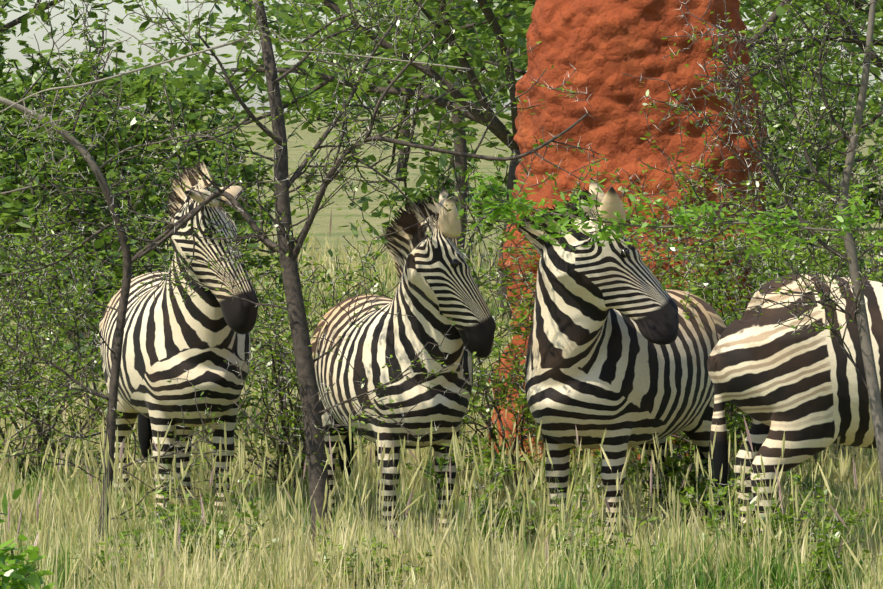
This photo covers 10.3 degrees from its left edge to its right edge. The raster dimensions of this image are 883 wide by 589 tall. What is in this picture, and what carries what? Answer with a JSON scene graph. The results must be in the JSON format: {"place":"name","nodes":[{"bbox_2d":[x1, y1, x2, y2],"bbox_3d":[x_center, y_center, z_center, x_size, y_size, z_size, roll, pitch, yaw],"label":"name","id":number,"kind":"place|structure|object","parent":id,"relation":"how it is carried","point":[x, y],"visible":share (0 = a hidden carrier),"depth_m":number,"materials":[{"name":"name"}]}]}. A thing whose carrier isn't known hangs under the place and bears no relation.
{"place":"outdoors","nodes":[
{"label":"outdoors","id":0,"kind":"place"},
{"bbox_2d":[0,0,882,112],"label":"sky","id":1,"kind":"structure","parent":0,"point":[129,26],"materials":[{"name":"white"}]},
{"bbox_2d":[2,109,882,561],"bbox_3d":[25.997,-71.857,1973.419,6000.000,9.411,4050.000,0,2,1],"label":"ground","id":2,"kind":"structure","parent":0,"point":[320,229],"depth_m":174.95,"materials":[{"name":"green plant"}]},
{"bbox_2d":[0,445,21,523],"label":"leaves","id":3,"kind":"object","parent":2,"relation":"on","point":[16,494],"visible":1,"depth_m":10.39,"materials":[{"name":"green plant"}]},
{"bbox_2d":[0,72,46,99],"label":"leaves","id":4,"kind":"object","parent":2,"relation":"on","point":[12,85],"visible":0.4,"depth_m":382.88,"materials":[{"name":"green plant"}]},
{"bbox_2d":[0,534,55,588],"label":"leaves","id":5,"kind":"object","parent":2,"relation":"on","point":[15,576],"visible":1,"depth_m":10.70,"materials":[{"name":"green plant"}]},
{"bbox_2d":[0,23,85,237],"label":"bush","id":6,"kind":"object","parent":2,"relation":"on","point":[33,68],"visible":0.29,"depth_m":62.72,"materials":[{"name":"green plant"}]},
{"bbox_2d":[0,176,85,272],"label":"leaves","id":7,"kind":"object","parent":2,"relation":"on","point":[21,239],"visible":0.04,"depth_m":58.19,"materials":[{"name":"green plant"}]},
{"bbox_2d":[1,69,86,119],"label":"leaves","id":8,"kind":"object","parent":2,"relation":"on","point":[9,90],"visible":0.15,"depth_m":528.72,"materials":[{"name":"green plant"}]},
{"bbox_2d":[0,0,150,55],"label":"leaves","id":9,"kind":"object","parent":2,"relation":"on","point":[39,11],"visible":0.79,"depth_m":49.90,"materials":[{"name":"green plant"}]},
{"bbox_2d":[0,213,154,484],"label":"bush","id":10,"kind":"object","parent":2,"relation":"on","point":[74,324],"visible":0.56,"depth_m":27.73,"materials":[{"name":"green plant"}]},
{"bbox_2d":[0,34,169,262],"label":"bush","id":11,"kind":"object","parent":2,"relation":"on","point":[72,54],"visible":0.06,"depth_m":65.19,"materials":[{"name":"green plant"}]},
{"bbox_2d":[0,164,172,372],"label":"bush","id":12,"kind":"object","parent":2,"relation":"on","point":[5,180],"visible":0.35,"depth_m":36.95,"materials":[{"name":"green plant"}]},
{"bbox_2d":[55,526,161,587],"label":"shrub","id":13,"kind":"object","parent":2,"relation":"on","point":[135,532],"visible":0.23,"depth_m":21.55,"materials":[{"name":"green plant"}]},
{"bbox_2d":[72,59,166,109],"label":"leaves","id":14,"kind":"object","parent":2,"relation":"on","point":[134,66],"visible":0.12,"depth_m":568.16,"materials":[{"name":"green plant"}]},
{"bbox_2d":[0,0,294,373],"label":"bush","id":15,"kind":"object","parent":2,"relation":"on","point":[14,207],"visible":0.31,"depth_m":39.13,"materials":[{"name":"green plant"}]},
{"bbox_2d":[26,166,271,433],"bbox_3d":[-1.816,0.098,31.560,1.575,1.833,2.990,-2,3,-39],"label":"bush","id":16,"kind":"object","parent":2,"relation":"on","point":[112,256],"visible":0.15,"depth_m":31.75,"materials":[{"name":"green plant"}]},
{"bbox_2d":[0,0,323,547],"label":"thorn sapling wood","id":17,"kind":"object","parent":2,"relation":"on","point":[127,266],"visible":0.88,"depth_m":24.10,"materials":[{"name":"green plant"}]},
{"bbox_2d":[99,159,258,521],"bbox_3d":[-1.356,0.275,25.625,0.726,1.962,1.950,-1,2,-15],"label":"zebra","id":18,"kind":"object","parent":2,"relation":"on","point":[166,337],"visible":0.77,"depth_m":25.10,"materials":[{"name":"multicoloured"}]},
{"bbox_2d":[59,38,317,289],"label":"bush","id":19,"kind":"object","parent":2,"relation":"on","point":[248,170],"visible":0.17,"depth_m":51.16,"materials":[{"name":"green plant"}]},
{"bbox_2d":[111,50,290,126],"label":"leaves","id":20,"kind":"object","parent":2,"relation":"on","point":[186,80],"visible":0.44,"depth_m":442.95,"materials":[{"name":"green plant"}]},
{"bbox_2d":[127,473,295,574],"bbox_3d":[-1.092,1.100,22.303,0.693,0.570,0.582,-2,3,-35],"label":"shrub","id":21,"kind":"object","parent":2,"relation":"on","point":[184,533],"visible":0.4,"depth_m":22.26,"materials":[{"name":"green plant"}]},
{"bbox_2d":[153,82,290,245],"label":"leaves","id":22,"kind":"object","parent":2,"relation":"on","point":[196,123],"visible":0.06,"depth_m":69.86,"materials":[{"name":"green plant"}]},
{"bbox_2d":[0,0,607,546],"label":"tree","id":23,"kind":"object","parent":2,"relation":"on","point":[286,248],"visible":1,"depth_m":23.14,"materials":[{"name":"green plant"}]},
{"bbox_2d":[116,158,517,498],"bbox_3d":[-0.690,0.292,26.843,2.240,2.114,2.334,0,2,1],"label":"bush","id":24,"kind":"object","parent":2,"relation":"on","point":[287,418],"visible":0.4,"depth_m":27.07,"materials":[{"name":"green plant"}]},
{"bbox_2d":[125,0,528,181],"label":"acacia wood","id":25,"kind":"object","parent":2,"relation":"on","point":[231,30],"visible":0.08,"depth_m":146.98,"materials":[{"name":"green plant"}]},
{"bbox_2d":[254,65,400,121],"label":"acacia wood","id":26,"kind":"object","parent":2,"relation":"on","point":[327,116],"visible":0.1,"depth_m":538.92,"materials":[{"name":"green plant"}]},
{"bbox_2d":[169,0,530,254],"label":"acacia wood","id":27,"kind":"object","parent":2,"relation":"on","point":[461,146],"visible":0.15,"depth_m":59.68,"materials":[{"name":"green plant"}]},
{"bbox_2d":[311,520,434,588],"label":"shrub","id":28,"kind":"object","parent":2,"relation":"on","point":[387,560],"visible":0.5,"depth_m":21.29,"materials":[{"name":"green plant"}]},
{"bbox_2d":[281,44,485,131],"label":"leaves","id":29,"kind":"object","parent":2,"relation":"on","point":[339,107],"visible":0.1,"depth_m":405.71,"materials":[{"name":"green plant"}]},
{"bbox_2d":[310,186,495,538],"bbox_3d":[-0.204,0.375,24.466,0.671,1.853,1.850,-1,2,-19],"label":"zebra","id":30,"kind":"object","parent":2,"relation":"on","point":[437,288],"visible":0.83,"depth_m":23.97,"materials":[{"name":"multicoloured"}]},
{"bbox_2d":[71,0,810,322],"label":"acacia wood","id":31,"kind":"object","parent":2,"relation":"on","point":[497,128],"visible":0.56,"depth_m":48.24,"materials":[{"name":"green plant"}]},
{"bbox_2d":[0,208,882,588],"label":"grass","id":32,"kind":"structure","parent":2,"relation":"on","point":[42,506],"depth_m":22.16,"materials":[{"name":"green plant"}]},
{"bbox_2d":[376,117,508,257],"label":"bush","id":33,"kind":"object","parent":2,"relation":"on","point":[444,178],"visible":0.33,"depth_m":67.04,"materials":[{"name":"green plant"}]},
{"bbox_2d":[386,73,510,117],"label":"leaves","id":34,"kind":"object","parent":2,"relation":"on","point":[495,98],"visible":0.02,"depth_m":492.84,"materials":[{"name":"green plant"}]},
{"bbox_2d":[403,434,562,554],"bbox_3d":[0.232,1.008,23.630,0.521,0.678,0.786,-2,3,-37],"label":"shrub","id":35,"kind":"object","parent":2,"relation":"on","point":[502,471],"visible":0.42,"depth_m":23.53,"materials":[{"name":"green plant"}]},
{"bbox_2d":[333,129,677,501],"bbox_3d":[0.306,0.160,26.428,1.960,2.101,1.836,0,2,1],"label":"bush","id":36,"kind":"object","parent":2,"relation":"on","point":[479,375],"visible":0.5,"depth_m":26.57,"materials":[{"name":"green plant"}]},
{"bbox_2d":[177,0,882,264],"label":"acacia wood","id":37,"kind":"object","parent":2,"relation":"on","point":[779,11],"visible":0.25,"depth_m":47.84,"materials":[{"name":"green plant"}]},
{"bbox_2d":[266,0,882,156],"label":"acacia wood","id":38,"kind":"object","parent":2,"relation":"on","point":[874,71],"visible":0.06,"depth_m":94.65,"materials":[{"name":"green plant"}]},
{"bbox_2d":[544,483,662,579],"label":"shrub","id":39,"kind":"object","parent":2,"relation":"on","point":[584,551],"visible":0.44,"depth_m":21.86,"materials":[{"name":"green plant"}]},
{"bbox_2d":[515,178,726,543],"bbox_3d":[0.911,0.363,24.257,0.837,1.895,1.725,1,2,18],"label":"zebra","id":40,"kind":"object","parent":2,"relation":"on","point":[620,347],"visible":0.85,"depth_m":23.73,"materials":[{"name":"multicoloured"}]},
{"bbox_2d":[483,0,775,469],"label":"termite mound","id":41,"kind":"object","parent":2,"relation":"on","point":[600,46],"visible":0.29,"depth_m":28.79,"materials":[{"name":"orange soil"}]},
{"bbox_2d":[479,227,823,480],"bbox_3d":[1.160,0.460,27.425,1.949,1.667,1.930,0,2,1],"label":"bush","id":42,"kind":"object","parent":2,"relation":"on","point":[674,288],"visible":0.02,"depth_m":27.56,"materials":[{"name":"green plant"}]},
{"bbox_2d":[457,135,882,502],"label":"bush","id":43,"kind":"object","parent":2,"relation":"on","point":[710,285],"visible":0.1,"depth_m":25.88,"materials":[{"name":"green plant"}]},
{"bbox_2d":[459,171,882,262],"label":"leafy branch","id":44,"kind":"object","parent":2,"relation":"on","point":[519,205],"visible":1,"depth_m":12.97,"materials":[{"name":"green plant"}]},
{"bbox_2d":[466,84,877,413],"bbox_3d":[1.562,-0.138,30.726,1.921,2.364,3.481,2,3,38],"label":"bush","id":45,"kind":"object","parent":2,"relation":"on","point":[780,100],"visible":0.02,"depth_m":31.22,"materials":[{"name":"green plant"}]},
{"bbox_2d":[624,413,747,533],"bbox_3d":[1.278,0.900,24.717,0.851,0.923,1.097,0,2,11],"label":"shrub","id":46,"kind":"object","parent":2,"relation":"on","point":[671,470],"visible":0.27,"depth_m":24.59,"materials":[{"name":"green plant"}]},
{"bbox_2d":[492,0,882,217],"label":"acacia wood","id":47,"kind":"object","parent":2,"relation":"on","point":[862,38],"visible":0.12,"depth_m":49.23,"materials":[{"name":"green plant"}]},
{"bbox_2d":[528,0,882,139],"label":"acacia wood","id":48,"kind":"object","parent":2,"relation":"on","point":[855,26],"visible":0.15,"depth_m":119.54,"materials":[{"name":"green plant"}]},
{"bbox_2d":[615,0,882,486],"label":"tree","id":49,"kind":"object","parent":2,"relation":"on","point":[852,258],"visible":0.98,"depth_m":21.06,"materials":[{"name":"green plant"}]},
{"bbox_2d":[615,33,882,478],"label":"bush","id":50,"kind":"object","parent":2,"relation":"on","point":[825,208],"visible":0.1,"depth_m":28.54,"materials":[{"name":"green plant"}]},
{"bbox_2d":[679,468,882,566],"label":"shrub","id":51,"kind":"object","parent":2,"relation":"on","point":[721,491],"visible":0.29,"depth_m":22.47,"materials":[{"name":"green plant"}]},
{"bbox_2d":[748,46,831,105],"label":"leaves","id":52,"kind":"object","parent":2,"relation":"on","point":[786,80],"visible":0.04,"depth_m":382.54,"materials":[{"name":"green plant"}]},
{"bbox_2d":[707,274,882,541],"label":"zebra","id":53,"kind":"object","parent":2,"relation":"on","point":[807,392],"visible":0.67,"depth_m":22.95,"materials":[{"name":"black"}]},
{"bbox_2d":[745,0,882,70],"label":"leaves","id":54,"kind":"object","parent":2,"relation":"on","point":[854,32],"visible":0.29,"depth_m":51.83,"materials":[{"name":"green plant"}]},
{"bbox_2d":[762,51,882,274],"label":"bush","id":55,"kind":"object","parent":2,"relation":"on","point":[842,147],"visible":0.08,"depth_m":57.91,"materials":[{"name":"green plant"}]},
{"bbox_2d":[779,507,882,588],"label":"shrub","id":56,"kind":"object","parent":2,"relation":"on","point":[819,550],"visible":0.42,"depth_m":21.13,"materials":[{"name":"green plant"}]},
{"bbox_2d":[796,56,882,117],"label":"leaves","id":57,"kind":"object","parent":2,"relation":"on","point":[834,75],"visible":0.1,"depth_m":538.51,"materials":[{"name":"green plant"}]},
{"bbox_2d":[810,169,882,280],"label":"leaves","id":58,"kind":"object","parent":2,"relation":"on","point":[875,233],"visible":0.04,"depth_m":40.26,"materials":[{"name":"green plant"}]},
{"bbox_2d":[830,75,882,134],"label":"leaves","id":59,"kind":"object","parent":2,"relation":"on","point":[875,110],"visible":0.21,"depth_m":432.03,"materials":[{"name":"green plant"}]},
{"bbox_2d":[865,231,879,254],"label":"bush wood","id":60,"kind":"object","parent":2,"relation":"on","point":[877,251],"visible":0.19,"depth_m":63.88,"materials":[{"name":"green plant"}]}
]}

